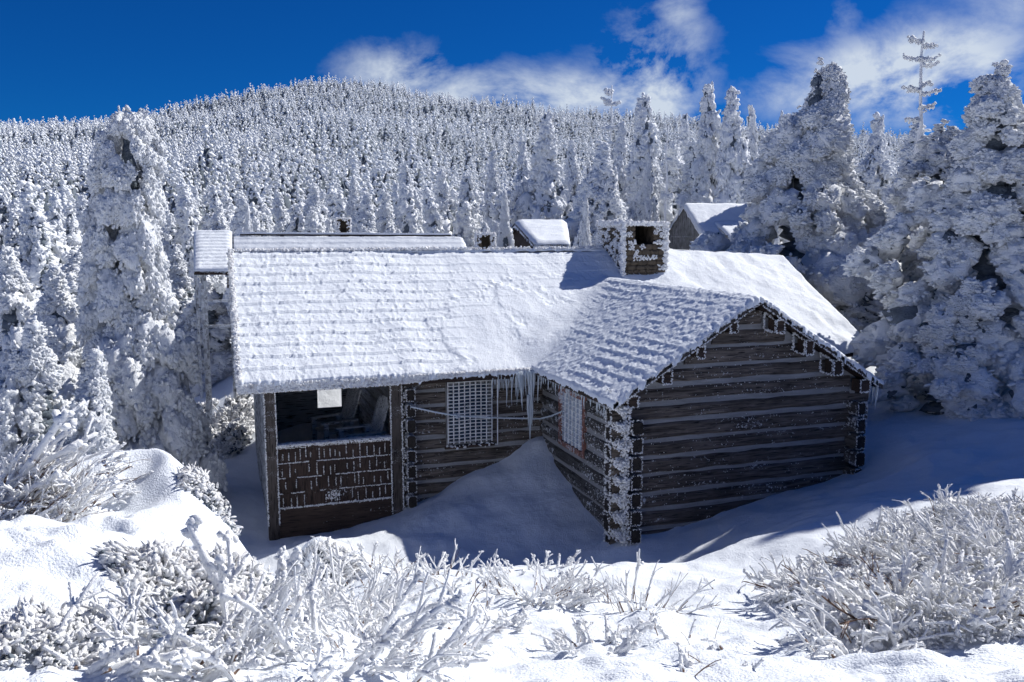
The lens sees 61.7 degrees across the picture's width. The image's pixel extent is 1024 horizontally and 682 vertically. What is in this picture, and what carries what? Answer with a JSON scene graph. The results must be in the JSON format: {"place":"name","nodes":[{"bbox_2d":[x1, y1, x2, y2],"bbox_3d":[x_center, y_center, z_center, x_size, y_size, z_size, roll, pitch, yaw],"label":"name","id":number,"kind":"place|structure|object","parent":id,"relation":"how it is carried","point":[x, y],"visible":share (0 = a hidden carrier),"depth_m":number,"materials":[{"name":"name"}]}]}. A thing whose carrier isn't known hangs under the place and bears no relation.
{"place":"outdoors","nodes":[
{"label":"outdoors","id":0,"kind":"place"},
{"bbox_2d":[308,388,360,440],"bbox_3d":[-3.512,1.554,17.105,0.889,1.241,0.780,-5,9,-33],"label":"wooden chair","id":1,"kind":"object","parent":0,"point":[345,416],"visible":0.65,"depth_m":17.17,"materials":[{"name":"brown wood"}]},
{"bbox_2d":[335,395,388,438],"bbox_3d":[-2.790,1.685,16.111,0.889,1.241,0.780,-4,8,-27],"label":"wooden chair","id":2,"kind":"object","parent":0,"point":[374,427],"visible":0.56,"depth_m":16.21,"materials":[{"name":"grey wood"}]},
{"bbox_2d":[0,94,1023,681],"bbox_3d":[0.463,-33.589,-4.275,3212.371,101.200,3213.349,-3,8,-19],"label":"snow ground","id":3,"kind":"structure","parent":0,"point":[516,508],"depth_m":8.56,"materials":[{"name":"snow"}]},
{"bbox_2d":[0,193,9,248],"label":"spruce tree","id":4,"kind":"object","parent":3,"relation":"on","point":[4,212],"visible":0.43,"depth_m":74.03,"materials":[{"name":"white plant"}]},
{"bbox_2d":[4,210,21,250],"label":"spruce tree","id":5,"kind":"object","parent":3,"relation":"on","point":[14,233],"visible":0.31,"depth_m":52.33,"materials":[{"name":"white plant"}]},
{"bbox_2d":[0,244,44,369],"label":"spruce tree","id":6,"kind":"object","parent":3,"relation":"on","point":[20,294],"visible":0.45,"depth_m":18.78,"materials":[{"name":"white plant"}]},
{"bbox_2d":[0,316,72,474],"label":"spruce tree","id":7,"kind":"object","parent":3,"relation":"on","point":[32,379],"visible":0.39,"depth_m":13.01,"materials":[{"name":"white plant"}]},
{"bbox_2d":[21,215,61,291],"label":"spruce tree","id":8,"kind":"object","parent":3,"relation":"on","point":[42,257],"visible":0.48,"depth_m":39.38,"materials":[{"name":"white plant"}]},
{"bbox_2d":[15,180,68,267],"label":"spruce tree","id":9,"kind":"object","parent":3,"relation":"on","point":[29,203],"visible":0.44,"depth_m":40.17,"materials":[{"name":"white plant"}]},
{"bbox_2d":[0,612,113,673],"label":"dwarf spruce","id":10,"kind":"object","parent":3,"relation":"on","point":[19,637],"visible":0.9,"depth_m":3.41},
{"bbox_2d":[29,264,85,400],"bbox_3d":[-8.788,1.253,17.101,3.448,5.546,3.780,2,8,14],"label":"spruce tree","id":11,"kind":"object","parent":3,"relation":"on","point":[57,310],"visible":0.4,"depth_m":16.59,"materials":[{"name":"white plant"}]},
{"bbox_2d":[44,192,70,265],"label":"spruce tree","id":12,"kind":"object","parent":3,"relation":"on","point":[55,215],"visible":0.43,"depth_m":44.59,"materials":[{"name":"white plant"}]},
{"bbox_2d":[0,400,122,508],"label":"frosted shrub","id":13,"kind":"object","parent":3,"relation":"on","point":[59,420],"visible":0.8,"depth_m":7.25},
{"bbox_2d":[40,249,82,295],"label":"spruce tree","id":14,"kind":"object","parent":3,"relation":"on","point":[70,268],"visible":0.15,"depth_m":31.59,"materials":[{"name":"white plant"}]},
{"bbox_2d":[0,435,136,522],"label":"frosted shrub","id":15,"kind":"object","parent":3,"relation":"on","point":[62,502],"visible":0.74,"depth_m":7.16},
{"bbox_2d":[63,202,84,253],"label":"spruce tree","id":16,"kind":"object","parent":3,"relation":"on","point":[74,239],"visible":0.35,"depth_m":46.15,"materials":[{"name":"white plant"}]},
{"bbox_2d":[0,592,159,645],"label":"dwarf spruce","id":17,"kind":"object","parent":3,"relation":"on","point":[80,616],"visible":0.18,"depth_m":3.91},
{"bbox_2d":[54,346,131,458],"bbox_3d":[-6.258,2.179,12.882,2.414,4.222,2.202,7,10,43],"label":"spruce tree","id":18,"kind":"object","parent":3,"relation":"on","point":[93,392],"visible":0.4,"depth_m":12.53,"materials":[{"name":"white plant"}]},
{"bbox_2d":[0,572,208,681],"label":"frosted shrub","id":19,"kind":"object","parent":3,"relation":"on","point":[151,662],"visible":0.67,"depth_m":3.31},
{"bbox_2d":[88,442,153,505],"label":"frosted shrub","id":20,"kind":"object","parent":3,"relation":"on","point":[119,470],"visible":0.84,"depth_m":8.01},
{"bbox_2d":[90,537,209,590],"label":"dwarf spruce","id":21,"kind":"object","parent":3,"relation":"on","point":[143,565],"visible":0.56,"depth_m":5.15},
{"bbox_2d":[74,105,228,496],"bbox_3d":[-6.664,-0.130,15.701,2.766,8.209,2.834,-5,9,-36],"label":"spruce tree","id":22,"kind":"object","parent":3,"relation":"on","point":[130,322],"visible":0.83,"depth_m":15.07,"materials":[{"name":"white plant"}]},
{"bbox_2d":[42,579,288,681],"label":"frosted shrub","id":23,"kind":"object","parent":3,"relation":"on","point":[252,661],"visible":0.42,"depth_m":3.54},
{"bbox_2d":[163,213,176,244],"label":"spruce tree","id":24,"kind":"object","parent":3,"relation":"on","point":[169,233],"visible":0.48,"depth_m":60.58,"materials":[{"name":"white plant"}]},
{"bbox_2d":[109,577,246,640],"bbox_3d":[-1.631,1.347,4.173,0.760,0.358,0.641,-3,8,-19],"label":"dwarf spruce","id":25,"kind":"object","parent":3,"relation":"on","point":[186,599],"visible":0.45,"depth_m":4.09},
{"bbox_2d":[165,243,194,314],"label":"spruce tree","id":26,"kind":"object","parent":3,"relation":"on","point":[182,290],"visible":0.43,"depth_m":28.55,"materials":[{"name":"white plant"}]},
{"bbox_2d":[174,191,201,249],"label":"spruce tree","id":27,"kind":"object","parent":3,"relation":"on","point":[186,200],"visible":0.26,"depth_m":53.24,"materials":[{"name":"white plant"}]},
{"bbox_2d":[180,206,199,290],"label":"spruce tree","id":28,"kind":"object","parent":3,"relation":"on","point":[190,224],"visible":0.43,"depth_m":44.03,"materials":[{"name":"white plant"}]},
{"bbox_2d":[88,560,319,681],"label":"frosted shrub","id":29,"kind":"object","parent":3,"relation":"on","point":[178,625],"visible":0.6,"depth_m":3.72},
{"bbox_2d":[179,277,232,397],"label":"spruce tree","id":30,"kind":"object","parent":3,"relation":"on","point":[220,347],"visible":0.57,"depth_m":23.87,"materials":[{"name":"white plant"}]},
{"bbox_2d":[174,462,242,535],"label":"dwarf spruce","id":31,"kind":"object","parent":3,"relation":"on","point":[194,480],"visible":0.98,"depth_m":7.98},
{"bbox_2d":[193,230,236,423],"bbox_3d":[-7.371,-0.331,21.414,1.005,4.849,2.632,-3,8,-19],"label":"shelter","id":32,"kind":"object","parent":3,"relation":"on","point":[210,248],"visible":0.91,"depth_m":20.73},
{"bbox_2d":[204,185,234,232],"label":"spruce tree","id":33,"kind":"object","parent":3,"relation":"on","point":[213,197],"visible":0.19,"depth_m":68.58,"materials":[{"name":"white plant"}]},
{"bbox_2d":[206,201,233,299],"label":"spruce tree","id":34,"kind":"object","parent":3,"relation":"on","point":[219,219],"visible":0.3,"depth_m":48.25,"materials":[{"name":"white plant"}]},
{"bbox_2d":[162,542,291,611],"bbox_3d":[-1.853,1.528,5.549,0.866,0.619,0.829,-3,8,-19],"label":"dwarf spruce","id":35,"kind":"object","parent":3,"relation":"on","point":[251,566],"visible":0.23,"depth_m":5.48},
{"bbox_2d":[206,393,254,458],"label":"dwarf spruce","id":36,"kind":"object","parent":3,"relation":"on","point":[238,427],"visible":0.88,"depth_m":20.05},
{"bbox_2d":[224,194,251,315],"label":"spruce tree","id":37,"kind":"object","parent":3,"relation":"on","point":[237,224],"visible":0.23,"depth_m":39.11,"materials":[{"name":"white plant"}]},
{"bbox_2d":[180,514,301,636],"bbox_3d":[-1.343,1.166,4.211,0.623,0.705,0.484,4,9,29],"label":"frosted shrub","id":38,"kind":"object","parent":3,"relation":"on","point":[218,572],"visible":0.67,"depth_m":4.14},
{"bbox_2d":[246,182,265,212],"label":"spruce tree","id":39,"kind":"object","parent":3,"relation":"on","point":[252,194],"visible":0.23,"depth_m":75.32,"materials":[{"name":"white plant"}]},
{"bbox_2d":[270,191,290,236],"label":"spruce tree","id":40,"kind":"object","parent":3,"relation":"on","point":[279,213],"visible":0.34,"depth_m":49.47,"materials":[{"name":"white plant"}]},
{"bbox_2d":[284,204,304,236],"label":"spruce tree","id":41,"kind":"object","parent":3,"relation":"on","point":[297,221],"visible":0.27,"depth_m":43.23,"materials":[{"name":"white plant"}]},
{"bbox_2d":[302,183,325,229],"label":"spruce tree","id":42,"kind":"object","parent":3,"relation":"on","point":[314,199],"visible":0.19,"depth_m":53.68,"materials":[{"name":"white plant"}]},
{"bbox_2d":[304,206,324,236],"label":"spruce tree","id":43,"kind":"object","parent":3,"relation":"on","point":[313,223],"visible":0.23,"depth_m":41.29,"materials":[{"name":"white plant"}]},
{"bbox_2d":[144,558,488,681],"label":"frosted shrub","id":44,"kind":"object","parent":3,"relation":"on","point":[185,658],"visible":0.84,"depth_m":3.71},
{"bbox_2d":[324,186,336,232],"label":"spruce tree","id":45,"kind":"object","parent":3,"relation":"on","point":[330,205],"visible":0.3,"depth_m":76.90,"materials":[{"name":"white plant"}]},
{"bbox_2d":[299,536,364,592],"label":"dwarf spruce","id":46,"kind":"object","parent":3,"relation":"on","point":[357,565],"visible":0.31,"depth_m":9.22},
{"bbox_2d":[248,536,436,636],"bbox_3d":[-1.085,1.717,5.802,1.096,0.731,1.336,4,9,30],"label":"frosted shrub","id":47,"kind":"object","parent":3,"relation":"on","point":[387,594],"visible":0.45,"depth_m":5.78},
{"bbox_2d":[227,232,465,287],"bbox_3d":[-4.918,-1.020,25.746,6.782,4.481,8.677,-3,8,-19],"label":"long cabin","id":48,"kind":"object","parent":3,"relation":"on","point":[248,240],"visible":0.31,"depth_m":25.43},
{"bbox_2d":[474,232,496,248],"bbox_3d":[-0.762,-2.372,24.613,0.672,1.548,0.646,0,8,-2],"label":"stone chimney","id":49,"kind":"object","parent":48,"relation":"on","point":[484,239],"visible":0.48,"depth_m":24.31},
{"bbox_2d":[343,175,358,221],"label":"spruce tree","id":50,"kind":"object","parent":3,"relation":"on","point":[349,209],"visible":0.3,"depth_m":59.81,"materials":[{"name":"white plant"}]},
{"bbox_2d":[351,191,380,236],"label":"spruce tree","id":51,"kind":"object","parent":3,"relation":"on","point":[363,219],"visible":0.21,"depth_m":42.81,"materials":[{"name":"white plant"}]},
{"bbox_2d":[320,537,428,603],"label":"frosted shrub","id":52,"kind":"object","parent":3,"relation":"on","point":[362,557],"visible":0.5,"depth_m":9.16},
{"bbox_2d":[376,190,400,236],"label":"spruce tree","id":53,"kind":"object","parent":3,"relation":"on","point":[385,222],"visible":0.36,"depth_m":52.49,"materials":[{"name":"white plant"}]},
{"bbox_2d":[393,160,425,232],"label":"spruce tree","id":54,"kind":"object","parent":3,"relation":"on","point":[405,177],"visible":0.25,"depth_m":56.59,"materials":[{"name":"white plant"}]},
{"bbox_2d":[396,183,423,232],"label":"spruce tree","id":55,"kind":"object","parent":3,"relation":"on","point":[409,213],"visible":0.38,"depth_m":45.55,"materials":[{"name":"white plant"}]},
{"bbox_2d":[310,596,510,661],"bbox_3d":[-0.578,1.727,4.872,1.127,0.505,1.004,0,8,3],"label":"frosted shrub","id":56,"kind":"object","parent":3,"relation":"on","point":[470,649],"visible":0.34,"depth_m":4.99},
{"bbox_2d":[422,197,444,236],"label":"spruce tree","id":57,"kind":"object","parent":3,"relation":"on","point":[434,219],"visible":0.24,"depth_m":44.46,"materials":[{"name":"white plant"}]},
{"bbox_2d":[433,168,458,234],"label":"spruce tree","id":58,"kind":"object","parent":3,"relation":"on","point":[447,207],"visible":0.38,"depth_m":58.69,"materials":[{"name":"white plant"}]},
{"bbox_2d":[406,538,485,589],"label":"frosted shrub","id":59,"kind":"object","parent":3,"relation":"on","point":[430,578],"visible":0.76,"depth_m":9.02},
{"bbox_2d":[0,73,908,231],"bbox_3d":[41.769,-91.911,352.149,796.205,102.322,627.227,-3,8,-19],"label":"distant forest","id":60,"kind":"object","parent":3,"relation":"on","point":[338,135],"visible":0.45,"depth_m":259.92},
{"bbox_2d":[451,201,476,248],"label":"spruce tree","id":61,"kind":"object","parent":3,"relation":"on","point":[466,232],"visible":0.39,"depth_m":47.28,"materials":[{"name":"white plant"}]},
{"bbox_2d":[452,172,482,231],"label":"spruce tree","id":62,"kind":"object","parent":3,"relation":"on","point":[469,193],"visible":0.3,"depth_m":51.05,"materials":[{"name":"white plant"}]},
{"bbox_2d":[430,569,534,631],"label":"frosted shrub","id":63,"kind":"object","parent":3,"relation":"on","point":[501,620],"visible":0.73,"depth_m":6.56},
{"bbox_2d":[482,192,497,227],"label":"spruce tree","id":64,"kind":"object","parent":3,"relation":"on","point":[490,201],"visible":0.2,"depth_m":55.62,"materials":[{"name":"white plant"}]},
{"bbox_2d":[483,149,500,221],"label":"spruce tree","id":65,"kind":"object","parent":3,"relation":"on","point":[492,184],"visible":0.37,"depth_m":60.70,"materials":[{"name":"white plant"}]},
{"bbox_2d":[489,191,511,231],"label":"spruce tree","id":66,"kind":"object","parent":3,"relation":"on","point":[495,215],"visible":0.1,"depth_m":44.98,"materials":[{"name":"white plant"}]},
{"bbox_2d":[497,188,514,248],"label":"spruce tree","id":67,"kind":"object","parent":3,"relation":"on","point":[505,237],"visible":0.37,"depth_m":27.83,"materials":[{"name":"white plant"}]},
{"bbox_2d":[509,136,530,225],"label":"spruce tree","id":68,"kind":"object","parent":3,"relation":"on","point":[523,165],"visible":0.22,"depth_m":58.49,"materials":[{"name":"white plant"}]},
{"bbox_2d":[492,549,580,574],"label":"frosted shrub","id":69,"kind":"object","parent":3,"relation":"on","point":[546,566],"visible":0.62,"depth_m":9.35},
{"bbox_2d":[511,219,569,247],"bbox_3d":[1.613,-2.923,37.493,3.027,4.778,8.745,-1,8,-10],"label":"snowy cabin","id":70,"kind":"object","parent":3,"relation":"on","point":[531,233],"visible":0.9,"depth_m":35.07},
{"bbox_2d":[459,549,622,612],"bbox_3d":[0.270,2.154,7.641,1.442,0.658,1.383,-3,8,-19],"label":"frosted shrub","id":71,"kind":"object","parent":3,"relation":"on","point":[583,596],"visible":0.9,"depth_m":7.50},
{"bbox_2d":[513,112,572,241],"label":"spruce tree","id":72,"kind":"object","parent":3,"relation":"on","point":[543,195],"visible":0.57,"depth_m":44.76,"materials":[{"name":"white plant"}]},
{"bbox_2d":[226,219,883,546],"bbox_3d":[1.036,0.470,17.456,12.825,5.896,9.766,-3,8,-19],"label":"log cabin","id":73,"kind":"object","parent":3,"relation":"on","point":[641,377],"visible":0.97,"depth_m":15.17,"materials":[{"name":"brown wood"}]},
{"bbox_2d":[444,379,497,449],"bbox_3d":[-0.756,1.313,15.803,1.020,1.358,0.185,-3,8,-19],"label":"window","id":74,"kind":"structure","parent":73,"relation":"in","point":[472,398],"depth_m":15.79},
{"bbox_2d":[558,385,586,458],"bbox_3d":[1.077,1.390,14.906,0.120,1.060,1.140,-3,8,-19],"label":"window","id":75,"kind":"structure","parent":73,"relation":"in","point":[572,429],"depth_m":14.89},
{"bbox_2d":[562,140,581,208],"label":"spruce tree","id":76,"kind":"object","parent":3,"relation":"on","point":[573,177],"visible":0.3,"depth_m":55.59,"materials":[{"name":"white plant"}]},
{"bbox_2d":[573,195,591,247],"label":"spruce tree","id":77,"kind":"object","parent":3,"relation":"on","point":[582,238],"visible":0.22,"depth_m":23.11,"materials":[{"name":"white plant"}]},
{"bbox_2d":[531,612,656,656],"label":"frosted shrub","id":78,"kind":"object","parent":3,"relation":"on","point":[627,644],"visible":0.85,"depth_m":5.20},
{"bbox_2d":[564,140,627,246],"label":"spruce tree","id":79,"kind":"object","parent":3,"relation":"on","point":[592,186],"visible":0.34,"depth_m":40.52,"materials":[{"name":"white plant"}]},
{"bbox_2d":[591,167,622,247],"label":"spruce tree","id":80,"kind":"object","parent":3,"relation":"on","point":[610,207],"visible":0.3,"depth_m":30.67,"materials":[{"name":"white plant"}]},
{"bbox_2d":[594,85,624,189],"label":"dead tree","id":81,"kind":"object","parent":3,"relation":"on","point":[608,101],"visible":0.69,"depth_m":60.00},
{"bbox_2d":[611,119,628,205],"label":"spruce tree","id":82,"kind":"object","parent":3,"relation":"on","point":[619,154],"visible":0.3,"depth_m":59.98,"materials":[{"name":"white plant"}]},
{"bbox_2d":[571,549,720,615],"bbox_3d":[1.140,2.149,7.256,0.862,0.546,1.200,-6,10,-39],"label":"frosted shrub","id":83,"kind":"object","parent":3,"relation":"on","point":[623,594],"visible":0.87,"depth_m":7.21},
{"bbox_2d":[640,149,660,221],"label":"spruce tree","id":84,"kind":"object","parent":3,"relation":"on","point":[650,203],"visible":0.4,"depth_m":54.23,"materials":[{"name":"white plant"}]},
{"bbox_2d":[625,92,678,227],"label":"spruce tree","id":85,"kind":"object","parent":3,"relation":"on","point":[645,137],"visible":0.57,"depth_m":55.69,"materials":[{"name":"white plant"}]},
{"bbox_2d":[660,125,672,220],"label":"dead tree","id":86,"kind":"object","parent":3,"relation":"on","point":[666,197],"visible":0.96,"depth_m":45.52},
{"bbox_2d":[662,139,684,225],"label":"spruce tree","id":87,"kind":"object","parent":3,"relation":"on","point":[675,167],"visible":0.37,"depth_m":57.50,"materials":[{"name":"white plant"}]},
{"bbox_2d":[676,113,689,162],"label":"spruce tree","id":88,"kind":"object","parent":3,"relation":"on","point":[684,134],"visible":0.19,"depth_m":59.06,"materials":[{"name":"white plant"}]},
{"bbox_2d":[674,139,697,211],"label":"spruce tree","id":89,"kind":"object","parent":3,"relation":"on","point":[685,185],"visible":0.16,"depth_m":52.66,"materials":[{"name":"white plant"}]},
{"bbox_2d":[649,608,723,649],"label":"frosted shrub","id":90,"kind":"object","parent":3,"relation":"on","point":[710,647],"visible":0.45,"depth_m":5.21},
{"bbox_2d":[690,81,722,202],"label":"spruce tree","id":91,"kind":"object","parent":3,"relation":"on","point":[703,164],"visible":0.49,"depth_m":49.26,"materials":[{"name":"white plant"}]},
{"bbox_2d":[668,203,746,249],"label":"board cabin","id":92,"kind":"object","parent":3,"relation":"on","point":[692,221],"visible":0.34,"depth_m":43.87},
{"bbox_2d":[673,642,764,680],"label":"frosted shrub","id":93,"kind":"object","parent":3,"relation":"on","point":[684,655],"visible":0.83,"depth_m":4.24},
{"bbox_2d":[711,86,750,203],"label":"spruce tree","id":94,"kind":"object","parent":3,"relation":"on","point":[732,161],"visible":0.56,"depth_m":47.16,"materials":[{"name":"white plant"}]},
{"bbox_2d":[739,105,758,202],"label":"spruce tree","id":95,"kind":"object","parent":3,"relation":"on","point":[752,135],"visible":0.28,"depth_m":52.60,"materials":[{"name":"white plant"}]},
{"bbox_2d":[689,57,887,307],"bbox_3d":[8.472,-3.446,23.762,8.392,8.514,6.808,4,9,25],"label":"spruce tree","id":96,"kind":"object","parent":3,"relation":"on","point":[830,216],"visible":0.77,"depth_m":22.67,"materials":[{"name":"white plant"}]},
{"bbox_2d":[743,535,915,618],"bbox_3d":[2.674,2.024,6.939,1.575,0.962,1.698,-3,8,-19],"label":"frosted shrub","id":97,"kind":"object","parent":3,"relation":"on","point":[782,589],"visible":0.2,"depth_m":6.97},
{"bbox_2d":[835,278,886,332],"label":"spruce tree","id":98,"kind":"object","parent":3,"relation":"on","point":[862,316],"visible":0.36,"depth_m":21.03,"materials":[{"name":"white plant"}]},
{"bbox_2d":[763,583,959,659],"bbox_3d":[1.960,1.772,4.981,0.902,0.628,1.248,-3,8,-19],"label":"frosted shrub","id":99,"kind":"object","parent":3,"relation":"on","point":[827,647],"visible":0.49,"depth_m":4.93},
{"bbox_2d":[855,112,896,199],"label":"spruce tree","id":100,"kind":"object","parent":3,"relation":"on","point":[875,169],"visible":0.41,"depth_m":41.08,"materials":[{"name":"white plant"}]},
{"bbox_2d":[768,538,1023,652],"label":"frosted shrub","id":101,"kind":"object","parent":3,"relation":"on","point":[989,599],"visible":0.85,"depth_m":5.16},
{"bbox_2d":[795,505,1000,572],"bbox_3d":[3.441,1.880,7.608,1.791,0.994,1.854,0,8,-2],"label":"frosted shrub","id":102,"kind":"object","parent":3,"relation":"on","point":[866,542],"visible":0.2,"depth_m":7.71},
{"bbox_2d":[881,122,932,220],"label":"spruce tree","id":103,"kind":"object","parent":3,"relation":"on","point":[906,153],"visible":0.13,"depth_m":35.27,"materials":[{"name":"white plant"}]},
{"bbox_2d":[878,119,960,318],"bbox_3d":[11.292,-2.607,22.685,5.072,6.467,5.284,2,9,16],"label":"spruce tree","id":104,"kind":"object","parent":3,"relation":"on","point":[933,160],"visible":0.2,"depth_m":22.49,"materials":[{"name":"white plant"}]},
{"bbox_2d":[901,31,941,157],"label":"dead tree","id":105,"kind":"object","parent":3,"relation":"on","point":[922,60],"visible":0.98,"depth_m":27.25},
{"bbox_2d":[840,59,1023,418],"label":"spruce tree","id":106,"kind":"object","parent":3,"relation":"on","point":[967,216],"visible":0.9,"depth_m":16.12,"materials":[{"name":"white plant"}]},
{"bbox_2d":[865,276,1014,420],"bbox_3d":[8.217,0.326,15.777,3.034,3.053,2.768,-4,9,-28],"label":"spruce tree","id":107,"kind":"object","parent":3,"relation":"on","point":[948,353],"visible":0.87,"depth_m":15.37,"materials":[{"name":"white plant"}]},
{"bbox_2d":[872,494,1023,581],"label":"frosted shrub","id":108,"kind":"object","parent":3,"relation":"on","point":[976,542],"visible":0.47,"depth_m":6.64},
{"bbox_2d":[876,484,1023,534],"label":"frosted shrub","id":109,"kind":"object","parent":3,"relation":"on","point":[986,506],"visible":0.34,"depth_m":8.63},
{"bbox_2d":[0,0,1023,140],"label":"sky","id":110,"kind":"structure","parent":0,"point":[71,59],"materials":[{"name":"blue"}]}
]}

